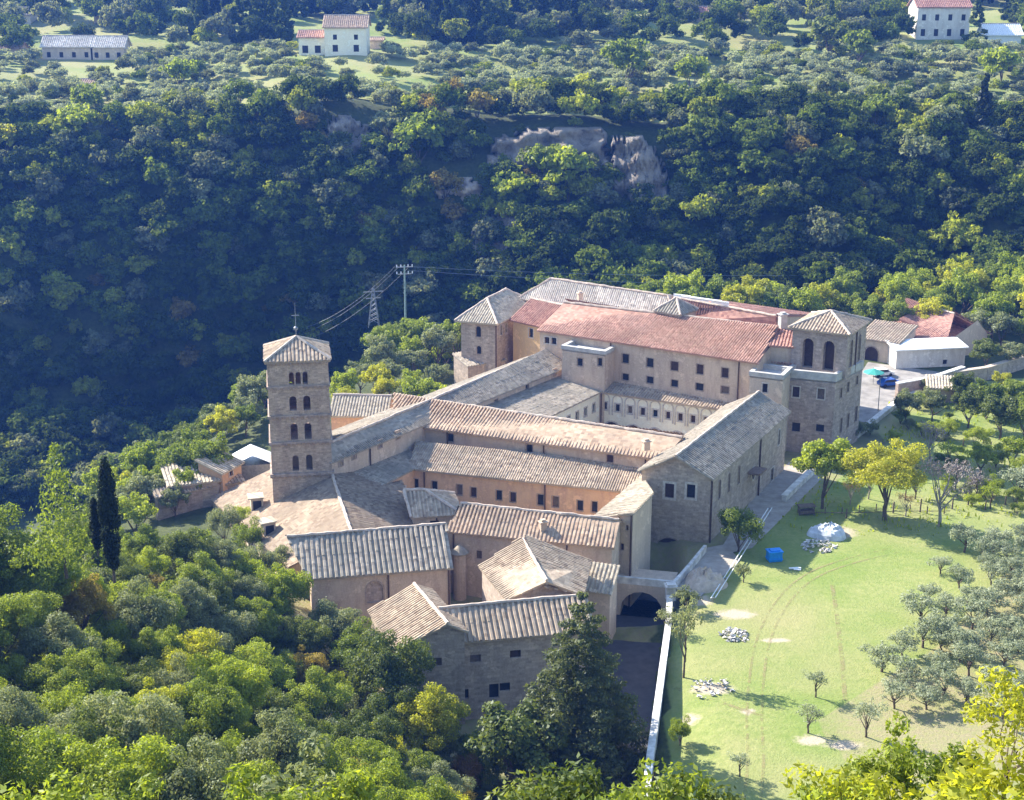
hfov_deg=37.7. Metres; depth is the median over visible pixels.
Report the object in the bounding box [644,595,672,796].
lane wall
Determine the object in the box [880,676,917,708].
olive tree
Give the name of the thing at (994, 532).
olive tree
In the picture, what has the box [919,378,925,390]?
tree
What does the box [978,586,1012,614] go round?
olive tree
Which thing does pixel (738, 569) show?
tree
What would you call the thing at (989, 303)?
tree
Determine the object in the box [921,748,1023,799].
bush
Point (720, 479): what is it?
window
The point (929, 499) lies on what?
grass
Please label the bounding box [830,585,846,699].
footpath
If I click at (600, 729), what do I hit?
conifer tree
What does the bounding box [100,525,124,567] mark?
tree
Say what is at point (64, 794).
bush
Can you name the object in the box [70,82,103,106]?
tree
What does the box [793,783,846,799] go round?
bush
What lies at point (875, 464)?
tree
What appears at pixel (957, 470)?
tree
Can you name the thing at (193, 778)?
tree
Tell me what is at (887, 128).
tree
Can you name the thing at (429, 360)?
tree
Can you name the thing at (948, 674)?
olive tree
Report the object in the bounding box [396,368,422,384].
tree
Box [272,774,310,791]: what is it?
tree
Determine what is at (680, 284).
tree
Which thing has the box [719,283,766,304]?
tree
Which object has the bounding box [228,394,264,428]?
tree
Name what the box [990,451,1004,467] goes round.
bush
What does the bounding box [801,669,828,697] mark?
olive tree
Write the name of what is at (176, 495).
tree
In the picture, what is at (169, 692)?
tree
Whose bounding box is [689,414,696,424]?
window
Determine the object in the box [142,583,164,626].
tree
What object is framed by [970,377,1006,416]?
tree
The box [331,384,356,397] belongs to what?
tree
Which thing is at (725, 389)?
window
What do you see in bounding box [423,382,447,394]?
tree
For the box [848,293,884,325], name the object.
tree
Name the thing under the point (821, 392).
window
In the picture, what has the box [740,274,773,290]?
tree
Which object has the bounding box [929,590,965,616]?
olive tree
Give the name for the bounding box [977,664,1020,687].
olive tree
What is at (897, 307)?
tree
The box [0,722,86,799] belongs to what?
tree
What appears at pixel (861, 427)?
bush
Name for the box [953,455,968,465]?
bush
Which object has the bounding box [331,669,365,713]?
tree
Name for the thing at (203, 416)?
tree
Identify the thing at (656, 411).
window
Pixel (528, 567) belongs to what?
gabled house
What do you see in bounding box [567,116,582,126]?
tree
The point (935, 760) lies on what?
bush
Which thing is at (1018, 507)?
bush
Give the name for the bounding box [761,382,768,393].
window
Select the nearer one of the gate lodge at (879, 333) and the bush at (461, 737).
the bush at (461, 737)
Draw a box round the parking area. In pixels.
[859,362,938,421]
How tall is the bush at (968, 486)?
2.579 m
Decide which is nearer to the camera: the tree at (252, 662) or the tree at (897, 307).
the tree at (252, 662)
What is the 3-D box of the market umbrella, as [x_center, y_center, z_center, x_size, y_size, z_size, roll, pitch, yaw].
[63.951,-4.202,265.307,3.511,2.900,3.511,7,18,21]
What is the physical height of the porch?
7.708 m
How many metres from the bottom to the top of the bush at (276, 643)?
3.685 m
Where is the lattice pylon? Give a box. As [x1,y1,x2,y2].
[363,288,382,327]
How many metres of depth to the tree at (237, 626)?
153.02 m
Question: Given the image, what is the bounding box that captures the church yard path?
[723,462,821,551]
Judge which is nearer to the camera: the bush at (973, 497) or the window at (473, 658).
the window at (473, 658)
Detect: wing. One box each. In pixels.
[285,522,452,630]
[292,349,561,473]
[391,392,683,467]
[447,502,622,597]
[595,475,653,606]
[637,390,790,542]
[671,294,809,329]
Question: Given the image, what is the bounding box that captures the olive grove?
[0,36,1023,121]
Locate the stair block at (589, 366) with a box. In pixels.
[561,340,614,422]
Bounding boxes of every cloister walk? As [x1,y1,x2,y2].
[354,450,415,487]
[409,441,641,514]
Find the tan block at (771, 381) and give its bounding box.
[749,364,792,451]
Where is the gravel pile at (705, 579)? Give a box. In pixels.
[685,566,727,592]
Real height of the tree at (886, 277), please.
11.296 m
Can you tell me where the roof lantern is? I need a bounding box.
[653,297,698,318]
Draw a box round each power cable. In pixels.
[300,280,384,333]
[308,279,381,326]
[312,268,407,337]
[405,266,792,275]
[422,271,644,282]
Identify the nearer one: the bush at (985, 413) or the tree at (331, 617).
the tree at (331, 617)
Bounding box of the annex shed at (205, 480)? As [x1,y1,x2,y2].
[160,463,221,507]
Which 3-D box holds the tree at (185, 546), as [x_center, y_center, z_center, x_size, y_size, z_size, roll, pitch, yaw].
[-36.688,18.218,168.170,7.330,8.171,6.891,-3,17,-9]
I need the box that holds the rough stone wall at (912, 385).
[895,366,964,395]
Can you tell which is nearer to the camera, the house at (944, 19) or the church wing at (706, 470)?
the church wing at (706, 470)
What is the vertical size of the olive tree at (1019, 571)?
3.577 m
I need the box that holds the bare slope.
[430,177,481,200]
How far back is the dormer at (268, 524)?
190.12 m
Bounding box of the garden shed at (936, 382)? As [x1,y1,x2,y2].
[925,374,961,402]
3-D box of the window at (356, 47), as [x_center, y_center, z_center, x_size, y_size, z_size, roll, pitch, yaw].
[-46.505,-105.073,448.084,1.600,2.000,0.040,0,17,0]
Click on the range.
(708, 357)
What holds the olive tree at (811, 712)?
on the ground at (792, 638)
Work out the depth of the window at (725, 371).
229.91 m
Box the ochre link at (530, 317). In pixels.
[509,297,562,360]
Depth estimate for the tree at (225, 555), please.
169.85 m
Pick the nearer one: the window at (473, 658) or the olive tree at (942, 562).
the window at (473, 658)
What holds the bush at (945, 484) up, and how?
on the ground at (792, 638)
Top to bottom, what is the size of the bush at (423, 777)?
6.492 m
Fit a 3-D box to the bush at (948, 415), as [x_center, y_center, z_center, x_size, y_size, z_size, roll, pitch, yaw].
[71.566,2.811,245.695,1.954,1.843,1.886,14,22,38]
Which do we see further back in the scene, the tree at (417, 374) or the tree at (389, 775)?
the tree at (417, 374)
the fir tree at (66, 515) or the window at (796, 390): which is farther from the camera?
the window at (796, 390)
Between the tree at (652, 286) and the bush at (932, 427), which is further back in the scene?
the tree at (652, 286)
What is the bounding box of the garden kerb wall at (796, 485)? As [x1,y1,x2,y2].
[781,389,923,500]
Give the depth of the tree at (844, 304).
301.27 m
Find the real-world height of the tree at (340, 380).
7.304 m
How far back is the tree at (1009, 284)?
301.40 m
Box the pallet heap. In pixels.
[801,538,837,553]
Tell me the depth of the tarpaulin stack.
196.91 m
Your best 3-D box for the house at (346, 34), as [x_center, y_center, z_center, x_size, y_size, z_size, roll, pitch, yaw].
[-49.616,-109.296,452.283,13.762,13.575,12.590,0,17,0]
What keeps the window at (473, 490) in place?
in the cloister walk at (525, 480)
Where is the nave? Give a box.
[209,470,416,592]
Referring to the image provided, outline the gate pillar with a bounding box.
[664,582,677,600]
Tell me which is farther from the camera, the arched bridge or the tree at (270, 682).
the arched bridge
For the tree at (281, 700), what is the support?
on the ground at (792, 638)
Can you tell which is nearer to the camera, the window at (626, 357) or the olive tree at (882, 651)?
the olive tree at (882, 651)
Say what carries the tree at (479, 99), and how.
on the ground at (792, 638)
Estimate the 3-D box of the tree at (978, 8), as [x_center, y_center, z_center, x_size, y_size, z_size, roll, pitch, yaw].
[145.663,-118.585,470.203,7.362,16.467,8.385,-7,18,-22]
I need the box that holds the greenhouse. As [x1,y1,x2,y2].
[232,444,270,480]
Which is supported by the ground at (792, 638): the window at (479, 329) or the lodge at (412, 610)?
the lodge at (412, 610)
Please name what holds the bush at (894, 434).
on the ground at (792, 638)
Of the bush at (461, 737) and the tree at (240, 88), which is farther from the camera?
the tree at (240, 88)
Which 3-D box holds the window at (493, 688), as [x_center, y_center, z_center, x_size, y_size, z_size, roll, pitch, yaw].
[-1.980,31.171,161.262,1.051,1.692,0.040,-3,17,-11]
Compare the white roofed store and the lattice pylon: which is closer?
the white roofed store
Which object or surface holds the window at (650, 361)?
in the range
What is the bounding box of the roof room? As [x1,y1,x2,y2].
[766,328,795,365]
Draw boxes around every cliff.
[326,115,376,156]
[471,214,520,258]
[487,127,610,173]
[610,135,668,202]
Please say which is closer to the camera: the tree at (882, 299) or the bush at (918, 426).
the bush at (918, 426)
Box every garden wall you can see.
[152,473,244,520]
[953,356,1023,381]
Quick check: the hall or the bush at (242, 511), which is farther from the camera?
the hall
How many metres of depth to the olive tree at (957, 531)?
191.66 m
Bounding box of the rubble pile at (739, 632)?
[718,627,749,641]
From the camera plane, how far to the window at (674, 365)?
234.28 m
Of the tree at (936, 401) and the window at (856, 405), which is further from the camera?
the tree at (936, 401)
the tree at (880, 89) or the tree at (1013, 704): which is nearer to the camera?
the tree at (1013, 704)
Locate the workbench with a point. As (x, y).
(805, 509)
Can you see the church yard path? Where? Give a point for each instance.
(769, 497)
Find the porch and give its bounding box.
[452,351,506,383]
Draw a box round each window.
[302,46,307,52]
[315,46,320,52]
[333,45,337,51]
[354,45,358,51]
[413,478,418,487]
[431,480,437,488]
[431,658,441,664]
[446,433,453,442]
[456,483,462,495]
[470,486,476,497]
[470,654,480,661]
[475,325,481,337]
[476,345,481,354]
[477,550,481,557]
[489,684,497,696]
[495,489,502,500]
[500,682,509,689]
[509,491,516,502]
[510,650,520,656]
[525,443,532,452]
[528,327,533,338]
[537,493,543,505]
[544,336,549,344]
[551,336,556,345]
[551,495,559,507]
[575,410,578,419]
[576,357,583,366]
[576,499,583,511]
[583,405,587,417]
[591,500,597,512]
[592,401,595,413]
[597,357,602,366]
[604,401,607,410]
[606,454,613,463]
[614,402,620,412]
[621,353,629,363]
[621,372,629,381]
[626,404,633,414]
[639,406,645,416]
[646,357,653,367]
[646,375,653,384]
[651,408,658,418]
[662,481,676,500]
[664,410,671,420]
[670,360,678,371]
[670,379,678,387]
[676,412,683,422]
[684,482,697,500]
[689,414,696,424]
[695,382,703,391]
[696,363,703,375]
[718,479,720,499]
[720,367,728,378]
[720,385,729,394]
[737,465,740,484]
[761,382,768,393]
[791,385,800,398]
[792,422,799,431]
[816,387,825,400]
[816,424,823,431]
[854,405,857,422]
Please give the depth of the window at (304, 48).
451.25 m
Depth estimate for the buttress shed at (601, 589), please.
175.40 m
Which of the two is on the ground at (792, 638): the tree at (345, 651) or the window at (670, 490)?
the tree at (345, 651)
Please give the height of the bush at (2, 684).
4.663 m
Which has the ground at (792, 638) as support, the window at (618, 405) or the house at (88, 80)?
the house at (88, 80)
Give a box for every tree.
[0,123,16,153]
[0,502,46,593]
[0,530,57,592]
[0,538,84,599]
[0,589,64,665]
[0,591,37,663]
[0,682,42,740]
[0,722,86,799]
[0,723,31,780]
[4,609,106,667]
[5,168,24,189]
[8,146,35,169]
[19,442,103,578]
[22,646,102,699]
[40,267,72,304]
[42,519,67,537]
[45,129,79,155]
[47,529,93,565]
[51,507,108,566]
[52,572,116,637]
[55,703,127,762]
[56,102,99,131]
[56,560,112,627]
[57,732,186,799]
[58,499,88,521]
[69,688,148,723]
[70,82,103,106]
[73,466,119,495]
[80,552,105,568]
[80,657,129,698]
[80,689,185,775]
[85,487,101,504]
[88,497,102,555]
[89,493,132,520]
[96,456,122,582]
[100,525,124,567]
[101,552,149,595]
[106,574,180,646]
[114,485,133,500]
[116,474,136,489]
[117,490,158,534]
[118,445,150,468]
[119,438,158,471]
[119,468,134,500]
[120,531,137,561]
[122,523,166,563]
[124,470,165,517]
[125,623,186,670]
[128,465,163,506]
[130,580,187,635]
[131,439,163,450]
[132,677,189,721]
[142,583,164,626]
[147,448,165,469]
[148,731,238,774]
[151,709,195,746]
[154,441,194,470]
[154,729,250,799]
[155,527,216,569]
[156,430,176,447]
[158,57,198,83]
[158,481,191,516]
[161,424,179,445]
[162,626,231,668]
[164,577,216,639]
[167,436,182,446]
[168,531,201,566]
[168,550,236,587]
[171,427,213,450]
[172,421,205,437]
[172,466,202,487]
[172,673,248,742]
[178,627,233,656]
[182,177,214,205]
[185,420,207,433]
[185,649,271,708]
[189,431,233,469]
[193,576,235,626]
[193,684,253,739]
[195,411,212,435]
[196,539,243,570]
[196,605,258,642]
[198,402,228,436]
[200,404,235,439]
[203,404,240,438]
[212,535,241,551]
[223,78,254,102]
[223,570,269,602]
[224,655,273,689]
[225,596,284,644]
[227,383,258,400]
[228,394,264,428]
[231,641,294,688]
[233,370,267,402]
[234,403,261,436]
[235,637,284,670]
[235,706,326,784]
[247,688,295,730]
[255,562,313,629]
[257,393,267,409]
[259,586,297,623]
[262,668,283,694]
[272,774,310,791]
[280,615,333,654]
[281,644,329,684]
[284,664,356,724]
[293,703,307,719]
[297,713,330,747]
[300,724,335,767]
[307,596,361,665]
[309,776,373,791]
[318,720,349,755]
[326,131,353,146]
[327,616,388,700]
[329,368,359,392]
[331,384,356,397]
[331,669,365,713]
[331,712,407,763]
[334,736,402,767]
[342,759,403,794]
[343,754,414,798]
[344,360,370,393]
[346,678,421,741]
[347,623,436,701]
[355,354,381,366]
[358,361,394,393]
[359,322,403,352]
[360,131,387,148]
[364,334,401,362]
[368,106,407,143]
[371,375,399,393]
[371,722,407,754]
[372,357,405,393]
[375,784,411,799]
[386,347,402,364]
[386,788,426,799]
[388,110,444,163]
[392,382,408,396]
[393,317,429,350]
[394,348,428,372]
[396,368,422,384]
[396,681,472,751]
[397,335,428,368]
[398,778,428,793]
[399,747,442,779]
[400,374,434,396]
[400,772,460,799]
[402,792,432,799]
[404,316,435,356]
[405,759,477,795]
[413,349,435,363]
[420,323,458,360]
[420,324,457,365]
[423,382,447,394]
[424,363,451,382]
[426,167,463,203]
[428,346,456,363]
[428,347,450,363]
[432,357,453,363]
[440,319,460,352]
[464,698,570,789]
[465,88,497,119]
[489,162,539,194]
[497,153,514,166]
[504,590,651,797]
[511,123,525,134]
[515,143,560,176]
[518,146,536,156]
[534,144,597,203]
[549,143,560,147]
[566,72,596,93]
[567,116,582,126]
[587,151,598,160]
[600,38,651,77]
[602,161,618,185]
[612,173,624,184]
[623,132,636,140]
[626,182,655,199]
[627,281,646,290]
[635,278,666,292]
[654,603,679,625]
[656,289,680,294]
[662,268,704,294]
[669,584,702,610]
[670,595,706,677]
[674,54,708,85]
[680,112,709,141]
[688,286,713,298]
[702,273,741,299]
[717,506,765,551]
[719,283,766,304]
[726,750,751,776]
[733,562,751,582]
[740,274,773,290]
[759,290,797,310]
[761,285,786,299]
[770,281,792,290]
[778,280,795,294]
[787,287,826,311]
[790,436,850,508]
[795,700,826,733]
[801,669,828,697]
[803,282,837,308]
[806,14,852,60]
[809,282,841,310]
[813,71,839,95]
[816,0,838,50]
[823,265,868,299]
[824,133,856,151]
[832,292,860,312]
[839,29,877,67]
[840,437,931,520]
[843,480,860,504]
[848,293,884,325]
[853,697,891,737]
[857,640,903,671]
[859,93,894,125]
[863,83,889,117]
[865,484,873,498]
[872,288,894,315]
[878,271,913,315]
[878,294,916,321]
[879,122,897,137]
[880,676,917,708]
[884,273,923,301]
[887,629,921,654]
[889,654,927,681]
[893,387,925,418]
[895,492,919,516]
[897,128,949,183]
[899,589,938,622]
[902,614,951,647]
[905,482,925,498]
[906,267,939,287]
[909,681,948,709]
[911,281,937,296]
[912,287,956,311]
[912,420,947,459]
[912,455,979,526]
[912,582,945,599]
[914,295,952,318]
[918,98,939,114]
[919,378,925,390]
[920,661,964,698]
[922,389,951,420]
[923,649,960,673]
[924,102,963,141]
[925,556,952,573]
[926,608,961,631]
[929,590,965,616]
[929,631,957,649]
[931,83,953,99]
[934,93,957,103]
[934,136,955,176]
[935,258,973,310]
[935,438,960,465]
[938,266,983,313]
[941,625,981,662]
[943,262,990,314]
[944,371,974,392]
[945,458,970,489]
[946,562,975,588]
[947,628,986,655]
[948,521,978,552]
[949,641,995,676]
[950,383,985,427]
[951,594,995,629]
[952,675,985,702]
[959,583,985,602]
[961,0,987,40]
[961,307,990,330]
[964,441,999,473]
[966,536,1002,562]
[967,289,1014,340]
[967,469,991,493]
[969,336,1002,365]
[970,259,999,291]
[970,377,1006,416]
[971,614,1010,641]
[972,72,994,130]
[977,46,1022,88]
[977,525,1013,553]
[977,552,1003,576]
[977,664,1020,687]
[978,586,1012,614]
[979,392,1022,438]
[979,560,1009,584]
[979,679,1023,718]
[982,480,1004,508]
[983,636,1023,666]
[985,310,1021,345]
[986,250,1023,280]
[987,577,1017,602]
[989,268,1023,315]
[989,284,1023,331]
[989,613,1023,636]
[991,370,1011,386]
[993,435,1023,467]
[994,540,1023,563]
[996,465,1023,499]
[996,622,1023,652]
[998,341,1023,360]
[1000,378,1023,397]
[1000,555,1023,576]
[1002,580,1023,600]
[1006,395,1023,435]
[1006,671,1023,686]
[1007,0,1023,26]
[1007,566,1023,581]
[1008,310,1023,341]
[1008,522,1023,535]
[1010,576,1023,591]
[1010,593,1023,609]
[1012,533,1023,547]
[1016,276,1023,308]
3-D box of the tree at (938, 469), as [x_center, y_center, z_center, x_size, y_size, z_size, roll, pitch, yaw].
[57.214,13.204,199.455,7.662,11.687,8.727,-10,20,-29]
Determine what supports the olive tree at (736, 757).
on the ground at (792, 638)
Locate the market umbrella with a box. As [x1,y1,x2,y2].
[863,368,884,380]
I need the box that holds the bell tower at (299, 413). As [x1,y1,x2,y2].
[263,303,333,501]
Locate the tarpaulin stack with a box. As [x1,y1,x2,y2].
[807,521,845,541]
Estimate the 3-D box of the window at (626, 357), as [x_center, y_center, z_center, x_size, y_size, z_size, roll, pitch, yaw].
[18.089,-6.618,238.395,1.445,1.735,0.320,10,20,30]
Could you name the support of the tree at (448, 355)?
on the ground at (792, 638)
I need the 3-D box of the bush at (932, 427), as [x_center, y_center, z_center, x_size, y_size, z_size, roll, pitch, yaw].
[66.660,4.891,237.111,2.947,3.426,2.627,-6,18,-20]
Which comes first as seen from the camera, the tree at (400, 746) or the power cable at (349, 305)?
the tree at (400, 746)
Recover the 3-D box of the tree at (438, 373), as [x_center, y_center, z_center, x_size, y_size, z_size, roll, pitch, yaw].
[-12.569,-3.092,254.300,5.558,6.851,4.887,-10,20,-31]
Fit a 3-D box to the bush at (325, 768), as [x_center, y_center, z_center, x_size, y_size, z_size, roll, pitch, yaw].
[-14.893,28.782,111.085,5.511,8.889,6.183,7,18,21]
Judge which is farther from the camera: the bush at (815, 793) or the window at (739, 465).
the window at (739, 465)
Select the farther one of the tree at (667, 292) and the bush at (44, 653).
the tree at (667, 292)
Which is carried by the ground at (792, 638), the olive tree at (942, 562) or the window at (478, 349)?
the olive tree at (942, 562)
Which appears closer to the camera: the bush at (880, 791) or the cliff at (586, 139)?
the bush at (880, 791)
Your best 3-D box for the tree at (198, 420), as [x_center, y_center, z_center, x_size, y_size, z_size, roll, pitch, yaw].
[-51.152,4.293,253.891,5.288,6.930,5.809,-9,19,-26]
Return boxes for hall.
[519,277,672,310]
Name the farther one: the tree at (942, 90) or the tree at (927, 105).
the tree at (942, 90)
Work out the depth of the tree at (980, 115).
354.74 m
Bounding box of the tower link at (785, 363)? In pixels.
[765,350,794,364]
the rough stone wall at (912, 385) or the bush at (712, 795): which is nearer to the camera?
the bush at (712, 795)
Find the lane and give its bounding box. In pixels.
[572,592,665,799]
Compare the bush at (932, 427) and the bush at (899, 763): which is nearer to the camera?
the bush at (899, 763)
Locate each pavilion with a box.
[402,488,459,539]
[454,287,525,371]
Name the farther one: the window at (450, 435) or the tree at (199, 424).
the tree at (199, 424)
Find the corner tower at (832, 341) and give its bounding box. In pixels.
[788,309,871,378]
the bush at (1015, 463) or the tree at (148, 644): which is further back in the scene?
the bush at (1015, 463)
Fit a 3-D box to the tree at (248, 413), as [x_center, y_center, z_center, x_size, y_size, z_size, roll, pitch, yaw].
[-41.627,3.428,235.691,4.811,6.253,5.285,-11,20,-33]
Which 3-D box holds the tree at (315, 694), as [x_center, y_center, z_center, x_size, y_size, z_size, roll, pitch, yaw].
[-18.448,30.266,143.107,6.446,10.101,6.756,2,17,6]
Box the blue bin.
[765,547,783,562]
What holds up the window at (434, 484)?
in the cloister walk at (525, 480)
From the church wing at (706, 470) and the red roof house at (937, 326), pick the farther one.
the red roof house at (937, 326)
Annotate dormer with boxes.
[247,492,263,510]
[257,516,276,535]
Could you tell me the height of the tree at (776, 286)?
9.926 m
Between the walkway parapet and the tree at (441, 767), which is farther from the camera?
the walkway parapet
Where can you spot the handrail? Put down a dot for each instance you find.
(712, 597)
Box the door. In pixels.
[770,466,773,482]
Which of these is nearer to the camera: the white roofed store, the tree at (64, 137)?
the white roofed store
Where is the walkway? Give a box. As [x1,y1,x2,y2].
[676,545,740,595]
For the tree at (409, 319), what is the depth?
282.57 m
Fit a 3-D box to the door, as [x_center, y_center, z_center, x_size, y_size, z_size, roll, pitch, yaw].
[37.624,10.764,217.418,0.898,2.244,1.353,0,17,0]
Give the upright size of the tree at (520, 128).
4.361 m
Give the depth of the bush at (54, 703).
107.17 m
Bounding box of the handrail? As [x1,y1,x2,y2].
[710,508,771,601]
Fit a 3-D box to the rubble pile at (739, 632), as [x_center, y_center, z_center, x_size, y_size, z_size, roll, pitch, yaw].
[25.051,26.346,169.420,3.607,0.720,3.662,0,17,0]
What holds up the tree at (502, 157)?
on the ground at (792, 638)
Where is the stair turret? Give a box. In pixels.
[451,544,468,600]
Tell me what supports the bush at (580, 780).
on the ground at (792, 638)
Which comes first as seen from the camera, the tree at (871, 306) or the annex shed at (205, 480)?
the annex shed at (205, 480)
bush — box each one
[0,652,26,686]
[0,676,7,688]
[0,765,83,799]
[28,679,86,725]
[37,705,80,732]
[38,623,90,663]
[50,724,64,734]
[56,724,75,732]
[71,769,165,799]
[75,553,112,586]
[79,626,122,665]
[84,618,133,649]
[89,580,132,624]
[98,547,134,568]
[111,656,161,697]
[119,638,143,669]
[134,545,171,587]
[143,572,165,587]
[144,645,193,681]
[147,650,200,687]
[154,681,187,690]
[162,562,185,575]
[185,529,212,541]
[205,503,243,539]
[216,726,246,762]
[219,729,346,799]
[220,762,314,799]
[228,549,263,579]
[231,514,264,549]
[234,505,250,518]
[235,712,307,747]
[236,542,287,582]
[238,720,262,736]
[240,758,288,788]
[262,630,284,652]
[270,647,296,657]
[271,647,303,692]
[272,544,292,561]
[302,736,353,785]
[304,767,382,799]
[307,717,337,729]
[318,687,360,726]
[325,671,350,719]
[329,756,370,769]
[400,767,453,792]
[418,731,465,772]
[433,723,471,753]
[435,780,470,799]
[448,753,486,786]
[454,732,505,787]
[462,784,477,799]
[475,740,539,794]
[484,769,591,799]
[508,752,641,799]
[575,783,654,799]
[604,757,714,799]
[648,767,745,799]
[668,714,690,745]
[779,760,926,799]
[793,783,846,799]
[807,783,882,799]
[817,775,878,799]
[844,710,927,799]
[856,421,867,435]
[861,419,879,433]
[887,430,903,440]
[891,408,910,423]
[897,770,1023,799]
[901,418,915,428]
[909,463,920,470]
[912,741,985,797]
[914,386,935,397]
[914,391,925,405]
[914,422,929,436]
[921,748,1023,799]
[927,420,940,436]
[932,452,955,467]
[934,417,960,438]
[938,482,954,492]
[939,474,953,485]
[940,433,951,440]
[944,412,953,418]
[951,445,965,454]
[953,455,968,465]
[957,483,975,494]
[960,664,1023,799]
[962,426,995,444]
[963,493,984,506]
[977,485,991,498]
[978,473,1004,490]
[979,410,991,419]
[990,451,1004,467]
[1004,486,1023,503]
[1009,455,1023,471]
[1009,502,1023,513]
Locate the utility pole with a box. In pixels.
[396,264,412,321]
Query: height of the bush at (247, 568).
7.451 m
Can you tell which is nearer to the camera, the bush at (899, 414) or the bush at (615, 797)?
the bush at (615, 797)
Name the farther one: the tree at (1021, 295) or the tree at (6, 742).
the tree at (1021, 295)
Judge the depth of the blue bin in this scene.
189.41 m
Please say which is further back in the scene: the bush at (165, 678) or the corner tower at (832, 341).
the corner tower at (832, 341)
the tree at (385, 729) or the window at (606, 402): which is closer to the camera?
the tree at (385, 729)
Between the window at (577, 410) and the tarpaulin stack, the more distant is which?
the window at (577, 410)
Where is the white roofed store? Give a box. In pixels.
[885,337,968,368]
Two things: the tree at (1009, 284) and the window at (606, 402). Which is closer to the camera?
the window at (606, 402)
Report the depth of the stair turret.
183.19 m
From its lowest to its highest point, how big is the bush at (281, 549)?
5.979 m
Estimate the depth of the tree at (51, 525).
202.21 m
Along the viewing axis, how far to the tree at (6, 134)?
358.41 m
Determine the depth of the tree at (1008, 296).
295.48 m
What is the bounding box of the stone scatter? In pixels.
[691,677,734,698]
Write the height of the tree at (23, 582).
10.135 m
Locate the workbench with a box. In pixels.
[796,503,816,515]
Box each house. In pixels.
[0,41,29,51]
[16,6,36,24]
[39,35,96,59]
[80,78,94,83]
[88,35,132,59]
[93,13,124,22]
[296,29,324,54]
[322,14,371,56]
[370,36,385,48]
[438,594,593,719]
[478,535,591,601]
[675,6,710,21]
[892,297,991,355]
[907,0,972,39]
[977,23,1023,42]
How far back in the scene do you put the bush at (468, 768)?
144.85 m
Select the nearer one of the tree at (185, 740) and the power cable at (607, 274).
the tree at (185, 740)
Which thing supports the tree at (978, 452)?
on the ground at (792, 638)
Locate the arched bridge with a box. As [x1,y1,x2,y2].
[616,569,677,618]
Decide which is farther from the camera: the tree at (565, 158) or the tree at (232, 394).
the tree at (565, 158)
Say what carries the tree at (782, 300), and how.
on the ground at (792, 638)
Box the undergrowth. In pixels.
[0,567,483,799]
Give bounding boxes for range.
[537,299,784,402]
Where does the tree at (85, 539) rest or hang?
on the ground at (792, 638)
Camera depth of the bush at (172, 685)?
120.59 m
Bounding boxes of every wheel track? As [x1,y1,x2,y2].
[745,558,846,782]
[761,559,867,767]
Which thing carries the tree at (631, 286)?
on the ground at (792, 638)
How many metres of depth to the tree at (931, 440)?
226.05 m
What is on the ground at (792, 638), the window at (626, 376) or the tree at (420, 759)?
the tree at (420, 759)
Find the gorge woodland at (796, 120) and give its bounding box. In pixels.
[0,72,1023,508]
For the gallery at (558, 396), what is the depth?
233.29 m
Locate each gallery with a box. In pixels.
[486,375,601,422]
[599,381,730,434]
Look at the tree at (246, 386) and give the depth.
243.15 m
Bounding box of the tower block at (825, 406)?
[782,360,863,452]
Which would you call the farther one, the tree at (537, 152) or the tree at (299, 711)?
the tree at (537, 152)
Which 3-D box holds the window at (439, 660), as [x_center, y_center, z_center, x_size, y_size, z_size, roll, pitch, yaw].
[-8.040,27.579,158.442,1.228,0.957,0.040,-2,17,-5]
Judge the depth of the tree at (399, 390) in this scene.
240.60 m
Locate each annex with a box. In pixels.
[330,393,393,430]
[899,313,964,336]
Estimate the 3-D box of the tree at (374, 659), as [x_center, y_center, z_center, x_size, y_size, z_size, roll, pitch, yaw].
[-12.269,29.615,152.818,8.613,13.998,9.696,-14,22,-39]
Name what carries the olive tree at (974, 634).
on the ground at (792, 638)
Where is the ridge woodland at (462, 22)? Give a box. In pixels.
[0,0,1023,47]
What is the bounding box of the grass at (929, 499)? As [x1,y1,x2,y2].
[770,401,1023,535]
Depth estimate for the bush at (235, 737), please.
107.16 m
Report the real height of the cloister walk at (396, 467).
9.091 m
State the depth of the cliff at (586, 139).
355.59 m
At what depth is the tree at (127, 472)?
217.09 m
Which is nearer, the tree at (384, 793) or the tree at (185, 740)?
the tree at (384, 793)
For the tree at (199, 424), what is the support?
on the ground at (792, 638)
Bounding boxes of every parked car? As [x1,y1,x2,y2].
[874,367,894,377]
[877,377,898,387]
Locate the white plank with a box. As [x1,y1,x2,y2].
[789,567,800,570]
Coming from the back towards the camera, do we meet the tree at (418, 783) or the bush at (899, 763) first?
the tree at (418, 783)
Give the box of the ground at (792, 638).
[0,0,1023,799]
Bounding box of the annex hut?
[194,452,244,492]
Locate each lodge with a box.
[367,582,468,723]
[864,319,917,362]
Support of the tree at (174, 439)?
on the ground at (792, 638)
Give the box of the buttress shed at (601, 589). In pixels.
[586,562,619,643]
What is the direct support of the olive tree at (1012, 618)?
on the ground at (792, 638)
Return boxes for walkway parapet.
[672,545,706,608]
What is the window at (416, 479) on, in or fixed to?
in the cloister walk at (525, 480)
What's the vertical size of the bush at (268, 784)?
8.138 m
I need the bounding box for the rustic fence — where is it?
[812,504,944,513]
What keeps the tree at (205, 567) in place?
on the ground at (792, 638)

